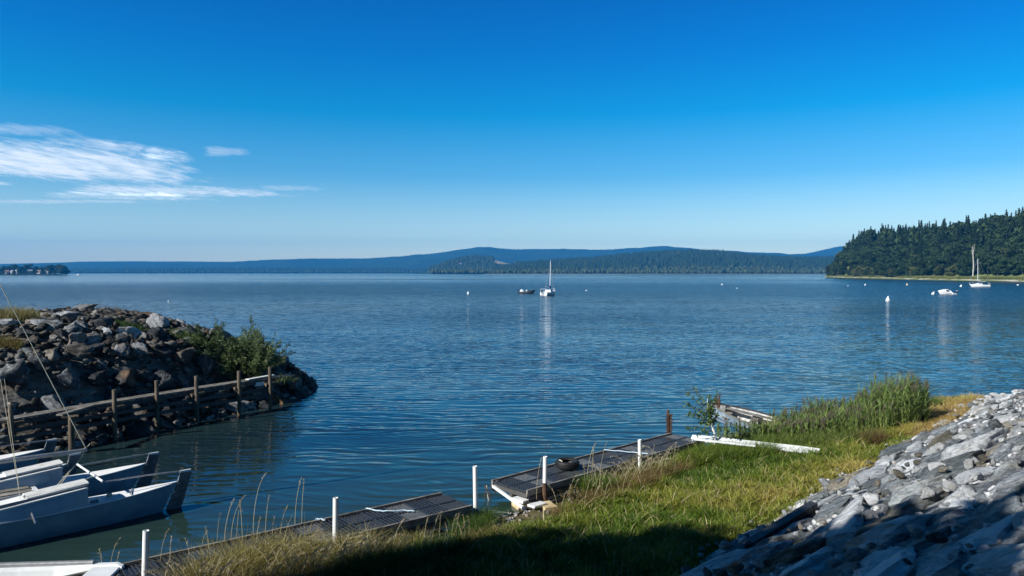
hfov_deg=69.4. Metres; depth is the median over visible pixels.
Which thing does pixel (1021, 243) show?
broadleaf tree
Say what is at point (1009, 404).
stone
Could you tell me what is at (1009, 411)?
rock slab
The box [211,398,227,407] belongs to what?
boulder
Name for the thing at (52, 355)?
boulder
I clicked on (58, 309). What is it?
boulder
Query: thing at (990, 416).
stone
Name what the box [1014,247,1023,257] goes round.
broadleaf tree
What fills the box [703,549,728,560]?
rock slab
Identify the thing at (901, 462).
rock slab
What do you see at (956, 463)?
rock slab
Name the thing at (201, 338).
willow bush
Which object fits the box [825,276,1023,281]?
beach
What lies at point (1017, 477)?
rock slab
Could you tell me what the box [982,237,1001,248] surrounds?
broadleaf tree
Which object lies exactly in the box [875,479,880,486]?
stone
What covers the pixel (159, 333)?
boulder
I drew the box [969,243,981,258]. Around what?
broadleaf tree
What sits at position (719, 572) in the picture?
stone
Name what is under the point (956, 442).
rock slab
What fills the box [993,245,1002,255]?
broadleaf tree
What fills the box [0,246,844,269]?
hills
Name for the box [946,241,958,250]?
broadleaf tree
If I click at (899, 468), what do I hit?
stone
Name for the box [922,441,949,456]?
rock slab
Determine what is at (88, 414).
boulder
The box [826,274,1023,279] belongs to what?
shore reeds
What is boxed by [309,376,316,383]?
boulder
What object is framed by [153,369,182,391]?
boulder
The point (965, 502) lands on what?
rock slab
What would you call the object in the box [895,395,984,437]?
dry bank grass
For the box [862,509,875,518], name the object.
stone
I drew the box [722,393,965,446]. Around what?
shore plants
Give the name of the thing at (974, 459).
stone
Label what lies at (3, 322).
boulder
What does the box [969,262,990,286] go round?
sailboat
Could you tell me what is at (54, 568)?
dinghy
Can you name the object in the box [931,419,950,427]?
rock slab
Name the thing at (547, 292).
sailboat
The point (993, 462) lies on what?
stone
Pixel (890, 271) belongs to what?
yellowish tree
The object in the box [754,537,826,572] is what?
rock slab
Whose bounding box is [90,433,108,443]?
boulder
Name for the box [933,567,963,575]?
rock slab
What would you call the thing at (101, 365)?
boulder
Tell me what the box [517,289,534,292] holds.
motor skiff
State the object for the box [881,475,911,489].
rock slab
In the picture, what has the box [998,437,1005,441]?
stone
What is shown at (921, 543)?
rock slab
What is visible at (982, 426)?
stone
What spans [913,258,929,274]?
broadleaf tree
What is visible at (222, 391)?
boulder
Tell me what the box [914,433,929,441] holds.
rock slab
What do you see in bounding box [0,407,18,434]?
boulder
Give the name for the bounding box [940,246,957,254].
broadleaf tree
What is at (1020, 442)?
rock slab
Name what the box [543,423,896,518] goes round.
brown weeds
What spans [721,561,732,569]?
stone
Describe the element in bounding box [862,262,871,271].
broadleaf tree
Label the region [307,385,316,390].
boulder
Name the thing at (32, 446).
boulder
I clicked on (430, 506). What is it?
dock
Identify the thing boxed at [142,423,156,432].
boulder
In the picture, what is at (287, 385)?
boulder
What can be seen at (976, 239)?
spruce tree
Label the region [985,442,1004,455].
rock slab
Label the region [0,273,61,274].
village point
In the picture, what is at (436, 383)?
water
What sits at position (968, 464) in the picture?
stone
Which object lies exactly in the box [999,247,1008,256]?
yellowish tree
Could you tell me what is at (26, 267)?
broadleaf tree
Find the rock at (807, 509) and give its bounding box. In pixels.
[721,501,817,554]
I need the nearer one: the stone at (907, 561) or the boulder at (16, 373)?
the stone at (907, 561)
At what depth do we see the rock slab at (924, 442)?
19.57 m
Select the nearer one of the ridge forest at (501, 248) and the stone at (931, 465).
the stone at (931, 465)
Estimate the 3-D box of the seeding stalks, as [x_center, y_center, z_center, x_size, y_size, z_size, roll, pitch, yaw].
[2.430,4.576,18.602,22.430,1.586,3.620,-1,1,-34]
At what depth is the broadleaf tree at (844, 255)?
891.12 m
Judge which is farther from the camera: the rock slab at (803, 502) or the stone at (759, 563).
the rock slab at (803, 502)
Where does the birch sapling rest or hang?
on the ground at (532, 512)
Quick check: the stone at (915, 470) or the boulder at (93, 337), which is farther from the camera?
the boulder at (93, 337)
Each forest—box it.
[112,245,844,261]
[430,249,835,273]
[842,206,1023,251]
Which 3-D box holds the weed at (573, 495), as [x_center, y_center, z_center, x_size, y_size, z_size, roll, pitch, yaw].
[1.454,5.018,17.792,0.625,0.629,0.558,0,1,-22]
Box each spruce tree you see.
[944,250,953,273]
[946,245,954,265]
[962,226,970,253]
[972,231,978,243]
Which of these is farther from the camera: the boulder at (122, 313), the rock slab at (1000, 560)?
the boulder at (122, 313)
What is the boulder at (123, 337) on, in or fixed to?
on the breakwater
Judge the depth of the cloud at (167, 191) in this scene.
22513.65 m
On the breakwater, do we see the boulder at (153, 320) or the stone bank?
the boulder at (153, 320)
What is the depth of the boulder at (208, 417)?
29.22 m
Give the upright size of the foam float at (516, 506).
0.572 m
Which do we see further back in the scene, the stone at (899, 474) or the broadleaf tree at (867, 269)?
the broadleaf tree at (867, 269)
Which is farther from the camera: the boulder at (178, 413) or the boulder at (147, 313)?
the boulder at (147, 313)
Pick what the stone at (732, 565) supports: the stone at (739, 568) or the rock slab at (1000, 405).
the stone at (739, 568)
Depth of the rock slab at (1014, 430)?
13.82 m
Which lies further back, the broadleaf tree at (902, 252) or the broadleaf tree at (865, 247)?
the broadleaf tree at (865, 247)
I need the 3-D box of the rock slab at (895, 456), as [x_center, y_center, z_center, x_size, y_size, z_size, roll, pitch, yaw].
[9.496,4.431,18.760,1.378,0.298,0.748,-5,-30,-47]
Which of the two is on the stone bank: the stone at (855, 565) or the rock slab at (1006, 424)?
the rock slab at (1006, 424)
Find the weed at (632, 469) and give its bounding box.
[618,454,656,477]
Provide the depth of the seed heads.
13.78 m
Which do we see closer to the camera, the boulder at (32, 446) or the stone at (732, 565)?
the stone at (732, 565)
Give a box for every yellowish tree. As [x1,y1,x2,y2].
[887,268,894,277]
[934,266,943,274]
[944,267,954,276]
[950,262,956,273]
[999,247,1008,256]
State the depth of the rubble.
28.71 m
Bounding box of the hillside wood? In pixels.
[428,254,523,273]
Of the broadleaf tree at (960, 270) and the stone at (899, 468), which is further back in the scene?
the broadleaf tree at (960, 270)
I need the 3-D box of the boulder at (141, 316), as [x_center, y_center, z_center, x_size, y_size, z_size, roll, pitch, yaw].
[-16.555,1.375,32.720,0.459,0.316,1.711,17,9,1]
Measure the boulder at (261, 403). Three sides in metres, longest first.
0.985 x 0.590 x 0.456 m
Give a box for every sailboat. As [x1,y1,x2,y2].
[540,260,554,295]
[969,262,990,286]
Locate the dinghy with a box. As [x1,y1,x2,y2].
[0,560,124,575]
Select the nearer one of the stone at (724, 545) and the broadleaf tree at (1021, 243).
the stone at (724, 545)
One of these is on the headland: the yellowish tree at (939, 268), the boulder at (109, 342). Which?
the yellowish tree at (939, 268)
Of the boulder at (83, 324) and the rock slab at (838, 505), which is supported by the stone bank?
the rock slab at (838, 505)
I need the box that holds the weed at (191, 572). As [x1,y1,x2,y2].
[165,557,220,575]
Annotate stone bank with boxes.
[692,398,1023,575]
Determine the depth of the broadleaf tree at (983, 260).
569.85 m
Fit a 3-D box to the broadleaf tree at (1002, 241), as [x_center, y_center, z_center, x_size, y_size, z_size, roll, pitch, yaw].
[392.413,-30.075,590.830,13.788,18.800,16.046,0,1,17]
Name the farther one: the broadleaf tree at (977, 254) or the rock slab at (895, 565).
the broadleaf tree at (977, 254)
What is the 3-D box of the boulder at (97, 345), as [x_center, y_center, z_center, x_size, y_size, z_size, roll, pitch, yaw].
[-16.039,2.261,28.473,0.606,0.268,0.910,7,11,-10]
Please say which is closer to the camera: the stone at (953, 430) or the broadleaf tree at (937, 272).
the stone at (953, 430)
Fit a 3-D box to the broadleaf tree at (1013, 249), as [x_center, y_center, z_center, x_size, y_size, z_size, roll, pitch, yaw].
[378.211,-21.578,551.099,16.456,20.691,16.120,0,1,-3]
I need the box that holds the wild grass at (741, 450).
[565,437,844,496]
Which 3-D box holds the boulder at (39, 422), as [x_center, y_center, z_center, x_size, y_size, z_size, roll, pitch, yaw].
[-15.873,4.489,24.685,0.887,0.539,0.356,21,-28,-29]
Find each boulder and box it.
[0,319,17,328]
[0,355,30,385]
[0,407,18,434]
[0,435,15,447]
[8,402,17,407]
[12,328,36,336]
[12,347,32,354]
[19,428,44,450]
[24,319,63,330]
[24,416,51,429]
[25,353,48,369]
[26,335,42,346]
[40,394,67,420]
[41,316,55,319]
[43,348,59,362]
[49,308,66,311]
[52,311,81,318]
[54,328,68,343]
[55,368,81,388]
[64,321,83,336]
[64,424,94,443]
[65,343,94,359]
[67,332,86,344]
[67,441,84,446]
[73,304,97,308]
[73,321,86,331]
[77,411,100,423]
[85,371,111,385]
[86,333,101,344]
[87,317,113,328]
[89,342,102,349]
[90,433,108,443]
[92,359,110,371]
[97,409,121,429]
[102,327,111,334]
[102,338,118,346]
[106,385,117,403]
[112,367,134,390]
[114,311,131,316]
[115,326,143,338]
[115,333,130,341]
[115,343,129,356]
[117,425,147,436]
[119,400,147,423]
[123,318,137,327]
[130,342,148,354]
[131,313,147,322]
[134,369,154,384]
[139,312,160,316]
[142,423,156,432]
[144,326,167,348]
[144,340,155,344]
[146,312,169,332]
[152,346,173,361]
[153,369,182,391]
[154,420,173,428]
[161,406,175,420]
[168,329,183,339]
[171,404,186,416]
[173,375,190,385]
[174,347,194,364]
[178,395,194,402]
[180,326,198,336]
[197,350,215,374]
[201,414,214,420]
[207,327,234,346]
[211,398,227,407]
[213,407,226,416]
[214,389,229,398]
[222,400,256,412]
[229,380,244,398]
[243,387,261,403]
[251,385,267,393]
[257,399,267,407]
[272,392,285,403]
[276,356,288,366]
[281,380,299,391]
[288,374,301,387]
[290,370,302,378]
[300,386,310,394]
[304,381,318,386]
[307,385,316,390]
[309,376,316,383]
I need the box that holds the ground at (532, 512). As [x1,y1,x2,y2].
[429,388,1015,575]
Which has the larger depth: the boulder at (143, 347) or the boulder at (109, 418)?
the boulder at (143, 347)
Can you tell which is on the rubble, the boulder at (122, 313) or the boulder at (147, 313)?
the boulder at (147, 313)
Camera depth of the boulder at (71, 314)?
31.08 m
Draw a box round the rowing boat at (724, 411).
[711,397,778,428]
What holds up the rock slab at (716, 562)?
on the stone bank
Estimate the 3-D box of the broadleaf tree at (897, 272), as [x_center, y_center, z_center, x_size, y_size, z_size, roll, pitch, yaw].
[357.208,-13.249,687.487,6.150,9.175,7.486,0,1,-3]
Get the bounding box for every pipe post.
[141,530,149,575]
[332,497,338,545]
[473,466,477,517]
[542,456,546,500]
[638,439,641,469]
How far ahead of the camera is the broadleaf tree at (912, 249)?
714.95 m
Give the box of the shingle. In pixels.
[417,479,615,541]
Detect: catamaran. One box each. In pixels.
[0,284,191,547]
[0,438,80,475]
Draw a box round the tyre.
[555,457,579,469]
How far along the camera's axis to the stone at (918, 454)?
15.91 m
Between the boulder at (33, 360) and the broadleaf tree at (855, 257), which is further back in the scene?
the broadleaf tree at (855, 257)
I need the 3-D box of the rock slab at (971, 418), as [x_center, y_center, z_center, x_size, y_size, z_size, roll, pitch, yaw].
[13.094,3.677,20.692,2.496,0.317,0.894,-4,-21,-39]
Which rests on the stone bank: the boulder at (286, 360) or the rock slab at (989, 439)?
the rock slab at (989, 439)
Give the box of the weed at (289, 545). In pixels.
[261,532,324,558]
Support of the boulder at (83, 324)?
on the breakwater
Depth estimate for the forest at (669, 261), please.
2820.35 m
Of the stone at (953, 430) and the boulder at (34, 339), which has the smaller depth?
the stone at (953, 430)
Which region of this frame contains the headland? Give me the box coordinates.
[827,266,1023,280]
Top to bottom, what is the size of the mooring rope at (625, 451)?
0.059 m
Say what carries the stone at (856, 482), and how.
on the rock slab at (852, 491)
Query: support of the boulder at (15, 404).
on the breakwater
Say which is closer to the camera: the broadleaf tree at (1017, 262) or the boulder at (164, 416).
the boulder at (164, 416)
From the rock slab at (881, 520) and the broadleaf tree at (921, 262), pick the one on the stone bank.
the rock slab at (881, 520)
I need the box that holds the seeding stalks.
[99,415,914,575]
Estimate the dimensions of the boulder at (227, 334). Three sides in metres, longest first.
1.437 x 1.274 x 1.042 m
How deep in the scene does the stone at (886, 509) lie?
10.25 m
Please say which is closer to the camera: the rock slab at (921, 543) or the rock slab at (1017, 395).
the rock slab at (921, 543)
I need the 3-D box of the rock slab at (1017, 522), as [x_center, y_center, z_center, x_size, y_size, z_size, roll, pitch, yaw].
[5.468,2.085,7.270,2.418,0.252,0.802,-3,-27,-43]
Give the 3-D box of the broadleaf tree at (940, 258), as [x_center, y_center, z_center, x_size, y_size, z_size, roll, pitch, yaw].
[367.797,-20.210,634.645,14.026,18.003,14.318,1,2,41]
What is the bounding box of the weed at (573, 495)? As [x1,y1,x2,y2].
[557,484,584,503]
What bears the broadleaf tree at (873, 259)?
on the headland
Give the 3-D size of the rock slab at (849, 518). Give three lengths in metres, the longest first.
2.135 x 0.982 x 0.245 m
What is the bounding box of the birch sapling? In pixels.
[681,386,731,444]
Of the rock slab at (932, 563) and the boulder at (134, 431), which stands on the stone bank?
the rock slab at (932, 563)
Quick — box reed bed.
[715,367,954,438]
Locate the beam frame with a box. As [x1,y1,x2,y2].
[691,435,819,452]
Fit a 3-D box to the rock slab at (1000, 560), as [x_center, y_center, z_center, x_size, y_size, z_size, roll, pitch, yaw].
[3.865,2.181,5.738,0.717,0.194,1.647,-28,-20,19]
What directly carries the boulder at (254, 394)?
on the breakwater
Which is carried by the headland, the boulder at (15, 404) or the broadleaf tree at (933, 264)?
the broadleaf tree at (933, 264)
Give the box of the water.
[0,273,1023,562]
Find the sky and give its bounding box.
[0,0,1023,263]
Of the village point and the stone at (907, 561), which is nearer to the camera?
the stone at (907, 561)
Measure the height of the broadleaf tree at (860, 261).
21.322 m
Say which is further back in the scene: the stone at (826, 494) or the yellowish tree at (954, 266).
the yellowish tree at (954, 266)
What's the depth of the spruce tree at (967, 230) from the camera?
644.08 m
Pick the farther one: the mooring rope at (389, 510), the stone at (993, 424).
the mooring rope at (389, 510)
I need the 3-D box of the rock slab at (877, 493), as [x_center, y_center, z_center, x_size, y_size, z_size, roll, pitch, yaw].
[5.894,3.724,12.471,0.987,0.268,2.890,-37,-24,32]
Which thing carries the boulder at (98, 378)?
on the breakwater
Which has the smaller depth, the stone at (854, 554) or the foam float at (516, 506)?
the stone at (854, 554)
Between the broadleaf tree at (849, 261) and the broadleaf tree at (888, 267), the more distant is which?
the broadleaf tree at (849, 261)
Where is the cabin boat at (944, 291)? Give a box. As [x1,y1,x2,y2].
[938,288,957,294]
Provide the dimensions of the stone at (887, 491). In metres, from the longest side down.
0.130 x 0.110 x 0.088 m
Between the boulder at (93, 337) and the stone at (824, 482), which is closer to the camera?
the stone at (824, 482)
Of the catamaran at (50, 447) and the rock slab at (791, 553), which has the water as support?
the catamaran at (50, 447)
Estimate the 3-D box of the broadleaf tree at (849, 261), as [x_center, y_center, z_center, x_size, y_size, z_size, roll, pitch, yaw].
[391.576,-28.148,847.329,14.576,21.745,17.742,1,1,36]
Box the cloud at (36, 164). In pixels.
[0,143,177,179]
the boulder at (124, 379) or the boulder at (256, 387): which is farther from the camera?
the boulder at (256, 387)
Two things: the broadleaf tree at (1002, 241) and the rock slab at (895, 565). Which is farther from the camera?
the broadleaf tree at (1002, 241)
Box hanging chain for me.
[484,485,491,499]
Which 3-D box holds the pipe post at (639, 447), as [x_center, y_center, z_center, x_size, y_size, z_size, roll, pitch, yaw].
[3.576,5.098,20.661,0.104,1.740,0.104,-1,1,0]
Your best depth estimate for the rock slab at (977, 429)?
17.31 m
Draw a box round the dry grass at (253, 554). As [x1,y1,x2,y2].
[128,517,520,575]
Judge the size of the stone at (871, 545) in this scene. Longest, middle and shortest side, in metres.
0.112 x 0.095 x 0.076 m
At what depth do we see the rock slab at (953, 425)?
20.32 m
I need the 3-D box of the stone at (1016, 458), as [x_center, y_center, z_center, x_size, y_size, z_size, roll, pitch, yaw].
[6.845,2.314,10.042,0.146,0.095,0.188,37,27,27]
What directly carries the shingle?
on the ground at (532, 512)
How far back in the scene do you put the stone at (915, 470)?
13.27 m
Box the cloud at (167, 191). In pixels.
[96,185,245,195]
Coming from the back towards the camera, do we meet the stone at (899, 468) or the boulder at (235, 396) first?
the boulder at (235, 396)
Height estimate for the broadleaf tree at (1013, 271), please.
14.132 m
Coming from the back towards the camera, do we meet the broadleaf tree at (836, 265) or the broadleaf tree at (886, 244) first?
the broadleaf tree at (836, 265)
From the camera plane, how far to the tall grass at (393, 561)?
13.74 m
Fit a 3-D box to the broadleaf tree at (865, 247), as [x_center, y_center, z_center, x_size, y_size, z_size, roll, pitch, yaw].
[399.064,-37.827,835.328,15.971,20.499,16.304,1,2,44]
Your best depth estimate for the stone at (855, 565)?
7.50 m
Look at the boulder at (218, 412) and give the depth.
29.89 m
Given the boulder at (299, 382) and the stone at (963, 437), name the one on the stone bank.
the stone at (963, 437)
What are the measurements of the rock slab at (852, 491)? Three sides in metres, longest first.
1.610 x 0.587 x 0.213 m
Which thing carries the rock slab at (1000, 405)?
on the stone bank
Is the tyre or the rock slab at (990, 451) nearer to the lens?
the rock slab at (990, 451)
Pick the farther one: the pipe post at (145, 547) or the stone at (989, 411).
the stone at (989, 411)
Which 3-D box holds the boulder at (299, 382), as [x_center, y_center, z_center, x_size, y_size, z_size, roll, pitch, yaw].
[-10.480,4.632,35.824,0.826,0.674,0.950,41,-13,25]
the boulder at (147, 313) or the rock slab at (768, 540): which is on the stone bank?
the rock slab at (768, 540)
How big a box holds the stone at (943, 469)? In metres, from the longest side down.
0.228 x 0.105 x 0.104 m
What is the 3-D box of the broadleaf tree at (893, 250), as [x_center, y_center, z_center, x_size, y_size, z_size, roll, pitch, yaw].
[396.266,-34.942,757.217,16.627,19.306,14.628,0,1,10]
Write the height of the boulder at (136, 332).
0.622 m
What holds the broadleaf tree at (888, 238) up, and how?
on the headland
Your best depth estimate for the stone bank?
9.54 m
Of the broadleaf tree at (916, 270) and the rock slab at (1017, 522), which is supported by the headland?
the broadleaf tree at (916, 270)
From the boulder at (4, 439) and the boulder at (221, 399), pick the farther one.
the boulder at (221, 399)
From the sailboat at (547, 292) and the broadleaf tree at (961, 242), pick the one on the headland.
the broadleaf tree at (961, 242)
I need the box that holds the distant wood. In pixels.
[25,266,428,272]
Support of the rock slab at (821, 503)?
on the stone bank
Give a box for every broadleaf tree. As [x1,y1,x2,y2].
[10,264,17,270]
[23,264,29,271]
[44,265,53,270]
[57,265,66,273]
[830,262,841,274]
[836,266,845,274]
[838,252,846,266]
[840,253,848,266]
[847,245,855,252]
[847,255,855,264]
[851,253,858,266]
[857,249,867,260]
[858,251,868,265]
[859,245,870,250]
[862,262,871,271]
[863,255,874,262]
[864,266,872,275]
[871,245,885,254]
[871,265,881,275]
[879,241,891,252]
[880,236,895,244]
[885,265,895,275]
[888,245,897,255]
[889,254,903,266]
[890,245,903,254]
[892,269,900,276]
[896,248,906,256]
[899,263,908,273]
[903,258,914,270]
[903,265,909,275]
[906,246,918,255]
[912,267,921,275]
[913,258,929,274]
[918,252,932,256]
[921,247,935,253]
[924,248,942,259]
[925,257,944,274]
[934,254,947,271]
[934,269,942,275]
[939,236,957,248]
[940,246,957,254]
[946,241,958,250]
[948,249,957,260]
[955,235,974,250]
[956,256,975,275]
[959,257,977,275]
[962,243,973,254]
[967,247,981,259]
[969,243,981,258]
[975,248,987,257]
[975,253,994,275]
[977,267,986,273]
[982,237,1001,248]
[986,255,1005,274]
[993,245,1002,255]
[996,258,1010,275]
[998,239,1006,244]
[999,243,1011,248]
[1003,236,1021,250]
[1005,246,1022,258]
[1006,252,1017,258]
[1006,258,1019,275]
[1009,252,1023,274]
[1010,234,1023,244]
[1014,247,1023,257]
[1015,241,1023,246]
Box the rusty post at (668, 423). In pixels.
[666,410,672,433]
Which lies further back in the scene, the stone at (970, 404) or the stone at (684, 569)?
the stone at (970, 404)
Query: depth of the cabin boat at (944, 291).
194.12 m
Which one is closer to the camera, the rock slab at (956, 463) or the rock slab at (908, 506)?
the rock slab at (908, 506)
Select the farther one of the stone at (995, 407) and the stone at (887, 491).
the stone at (995, 407)
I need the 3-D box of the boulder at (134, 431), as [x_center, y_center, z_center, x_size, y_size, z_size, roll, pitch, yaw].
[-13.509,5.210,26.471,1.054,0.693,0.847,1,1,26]
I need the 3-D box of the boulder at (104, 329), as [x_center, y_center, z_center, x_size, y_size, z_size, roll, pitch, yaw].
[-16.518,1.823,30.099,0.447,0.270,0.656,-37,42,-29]
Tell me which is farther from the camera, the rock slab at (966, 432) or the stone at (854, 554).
the rock slab at (966, 432)
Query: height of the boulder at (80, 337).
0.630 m
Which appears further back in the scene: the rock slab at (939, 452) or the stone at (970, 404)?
the stone at (970, 404)
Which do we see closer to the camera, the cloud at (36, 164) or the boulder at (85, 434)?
the boulder at (85, 434)
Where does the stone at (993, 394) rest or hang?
on the stone bank
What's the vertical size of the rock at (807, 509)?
0.629 m
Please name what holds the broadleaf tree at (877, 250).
on the headland
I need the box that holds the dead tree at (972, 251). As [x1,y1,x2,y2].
[971,247,973,276]
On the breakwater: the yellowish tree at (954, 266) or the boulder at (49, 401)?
the boulder at (49, 401)
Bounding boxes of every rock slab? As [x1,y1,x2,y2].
[680,547,757,575]
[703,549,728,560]
[729,528,760,548]
[737,540,794,568]
[748,534,785,548]
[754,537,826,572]
[775,507,798,521]
[775,517,811,534]
[776,528,808,541]
[779,546,834,575]
[791,499,808,509]
[805,493,836,518]
[810,489,843,502]
[812,494,852,522]
[819,495,864,536]
[824,467,869,491]
[830,487,857,501]
[838,513,934,550]
[843,489,887,509]
[848,464,886,488]
[851,489,868,498]
[853,546,916,575]
[854,515,896,536]
[859,477,882,488]
[866,552,914,575]
[874,450,903,466]
[876,459,895,465]
[877,441,916,459]
[880,472,905,483]
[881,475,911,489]
[886,486,949,518]
[887,478,920,495]
[888,475,950,506]
[895,454,912,463]
[896,459,905,465]
[900,458,921,471]
[906,440,922,449]
[907,541,967,575]
[909,441,922,451]
[909,525,951,550]
[913,448,945,467]
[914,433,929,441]
[915,449,985,479]
[921,434,934,440]
[922,432,943,444]
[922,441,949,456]
[926,429,957,449]
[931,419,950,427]
[931,420,963,434]
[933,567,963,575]
[938,427,1008,461]
[943,485,976,503]
[944,439,964,447]
[947,423,957,429]
[947,497,974,509]
[952,429,973,439]
[954,466,995,484]
[956,513,1014,550]
[958,410,997,424]
[962,544,1023,575]
[966,405,985,413]
[970,456,991,469]
[973,426,992,436]
[974,404,992,415]
[975,421,988,432]
[976,488,1023,523]
[981,470,1023,503]
[982,400,1013,412]
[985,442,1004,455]
[987,450,1023,481]
[992,413,1020,420]
[993,394,1009,399]
[1000,391,1023,402]
[1000,409,1018,415]
[1002,419,1023,430]
[1006,424,1023,438]
[1009,393,1023,399]
[1011,509,1023,529]
[1013,438,1023,447]
[1015,482,1023,501]
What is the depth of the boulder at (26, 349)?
26.24 m
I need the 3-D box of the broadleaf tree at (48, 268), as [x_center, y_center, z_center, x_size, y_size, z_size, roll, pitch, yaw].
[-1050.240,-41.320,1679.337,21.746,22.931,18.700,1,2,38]
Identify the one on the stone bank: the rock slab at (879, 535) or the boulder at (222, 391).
the rock slab at (879, 535)
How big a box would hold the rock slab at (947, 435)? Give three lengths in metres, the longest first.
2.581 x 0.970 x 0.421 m
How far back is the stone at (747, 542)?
12.51 m
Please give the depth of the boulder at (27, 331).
27.57 m
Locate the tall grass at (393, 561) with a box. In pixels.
[301,501,510,575]
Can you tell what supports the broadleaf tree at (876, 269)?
on the headland
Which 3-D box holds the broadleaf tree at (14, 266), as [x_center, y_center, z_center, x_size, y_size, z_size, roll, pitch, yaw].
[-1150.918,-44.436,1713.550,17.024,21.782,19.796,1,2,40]
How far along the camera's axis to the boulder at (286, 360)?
36.37 m
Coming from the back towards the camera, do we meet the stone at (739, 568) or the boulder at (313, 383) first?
the boulder at (313, 383)
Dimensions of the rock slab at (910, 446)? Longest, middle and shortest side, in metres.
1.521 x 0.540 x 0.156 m
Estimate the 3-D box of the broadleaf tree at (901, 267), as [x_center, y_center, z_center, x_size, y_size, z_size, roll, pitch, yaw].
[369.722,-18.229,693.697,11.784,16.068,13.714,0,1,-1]
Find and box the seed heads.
[99,414,913,575]
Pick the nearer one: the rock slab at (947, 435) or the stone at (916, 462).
the stone at (916, 462)
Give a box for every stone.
[681,566,690,572]
[702,567,712,575]
[712,568,727,575]
[719,540,731,549]
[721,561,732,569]
[727,561,738,573]
[732,563,743,573]
[738,536,747,543]
[743,540,752,544]
[753,559,764,568]
[818,478,829,486]
[822,492,829,497]
[846,547,867,561]
[851,562,859,569]
[854,479,858,486]
[862,493,879,505]
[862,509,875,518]
[866,542,875,549]
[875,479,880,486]
[882,489,890,493]
[883,505,889,514]
[892,466,903,471]
[893,469,904,478]
[903,558,912,564]
[906,524,922,536]
[911,467,920,473]
[913,460,921,464]
[914,452,921,457]
[920,487,934,498]
[922,487,935,496]
[925,531,948,543]
[928,462,945,470]
[930,446,938,453]
[932,442,943,449]
[937,466,947,472]
[942,480,957,491]
[950,428,956,433]
[957,434,966,439]
[964,458,972,469]
[967,402,974,407]
[971,457,979,461]
[977,454,986,461]
[979,423,986,428]
[986,413,993,419]
[987,409,995,413]
[988,419,1003,429]
[989,392,997,397]
[991,458,995,465]
[992,404,998,410]
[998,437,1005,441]
[1006,401,1012,407]
[1011,446,1023,451]
[1011,454,1021,463]
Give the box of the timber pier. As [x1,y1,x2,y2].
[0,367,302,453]
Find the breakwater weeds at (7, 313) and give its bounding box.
[0,301,200,350]
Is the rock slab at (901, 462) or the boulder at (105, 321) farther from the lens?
the boulder at (105, 321)
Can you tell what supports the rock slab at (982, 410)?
on the stone bank
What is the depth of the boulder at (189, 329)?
32.89 m
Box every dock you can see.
[65,492,472,575]
[491,433,703,509]
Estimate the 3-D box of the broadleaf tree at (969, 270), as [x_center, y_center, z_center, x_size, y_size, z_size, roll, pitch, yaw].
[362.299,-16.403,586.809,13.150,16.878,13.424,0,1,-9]
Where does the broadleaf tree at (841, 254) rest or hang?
on the headland
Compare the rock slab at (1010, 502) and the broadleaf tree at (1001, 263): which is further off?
the broadleaf tree at (1001, 263)
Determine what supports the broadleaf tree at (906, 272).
on the headland
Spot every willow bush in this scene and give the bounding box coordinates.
[185,318,224,348]
[195,315,299,386]
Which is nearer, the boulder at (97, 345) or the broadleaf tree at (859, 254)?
the boulder at (97, 345)
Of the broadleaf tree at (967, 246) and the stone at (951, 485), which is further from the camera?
the broadleaf tree at (967, 246)
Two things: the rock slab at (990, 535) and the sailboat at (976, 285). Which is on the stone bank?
the rock slab at (990, 535)
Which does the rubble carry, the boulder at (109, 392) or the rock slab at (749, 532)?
the boulder at (109, 392)
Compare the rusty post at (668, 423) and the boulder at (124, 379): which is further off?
the boulder at (124, 379)
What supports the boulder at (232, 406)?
on the breakwater
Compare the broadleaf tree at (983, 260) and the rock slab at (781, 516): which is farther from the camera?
the broadleaf tree at (983, 260)
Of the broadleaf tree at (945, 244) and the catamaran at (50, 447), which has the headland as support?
the broadleaf tree at (945, 244)
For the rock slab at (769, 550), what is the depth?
10.94 m
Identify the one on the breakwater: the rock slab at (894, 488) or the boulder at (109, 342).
the boulder at (109, 342)
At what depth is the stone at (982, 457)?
11.46 m
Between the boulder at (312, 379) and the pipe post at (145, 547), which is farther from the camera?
the boulder at (312, 379)
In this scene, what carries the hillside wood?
on the field hill
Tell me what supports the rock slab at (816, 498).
on the stone bank
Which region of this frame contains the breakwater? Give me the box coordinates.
[0,320,302,453]
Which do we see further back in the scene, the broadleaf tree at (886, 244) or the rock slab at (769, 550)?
the broadleaf tree at (886, 244)
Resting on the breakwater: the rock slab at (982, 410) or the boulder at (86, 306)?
the boulder at (86, 306)
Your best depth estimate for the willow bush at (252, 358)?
32.16 m
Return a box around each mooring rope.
[366,508,413,511]
[604,449,648,453]
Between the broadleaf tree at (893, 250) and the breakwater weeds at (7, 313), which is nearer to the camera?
the breakwater weeds at (7, 313)
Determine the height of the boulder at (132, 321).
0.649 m
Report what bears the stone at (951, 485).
on the rock slab at (964, 491)
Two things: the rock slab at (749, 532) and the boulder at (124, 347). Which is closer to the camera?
the rock slab at (749, 532)
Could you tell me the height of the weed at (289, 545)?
0.918 m
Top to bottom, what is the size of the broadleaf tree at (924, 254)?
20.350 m
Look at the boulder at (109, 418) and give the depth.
26.07 m
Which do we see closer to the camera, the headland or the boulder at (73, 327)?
the boulder at (73, 327)
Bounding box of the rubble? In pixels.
[0,306,312,454]
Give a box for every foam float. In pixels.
[511,501,530,509]
[538,501,557,510]
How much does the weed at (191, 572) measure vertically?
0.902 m

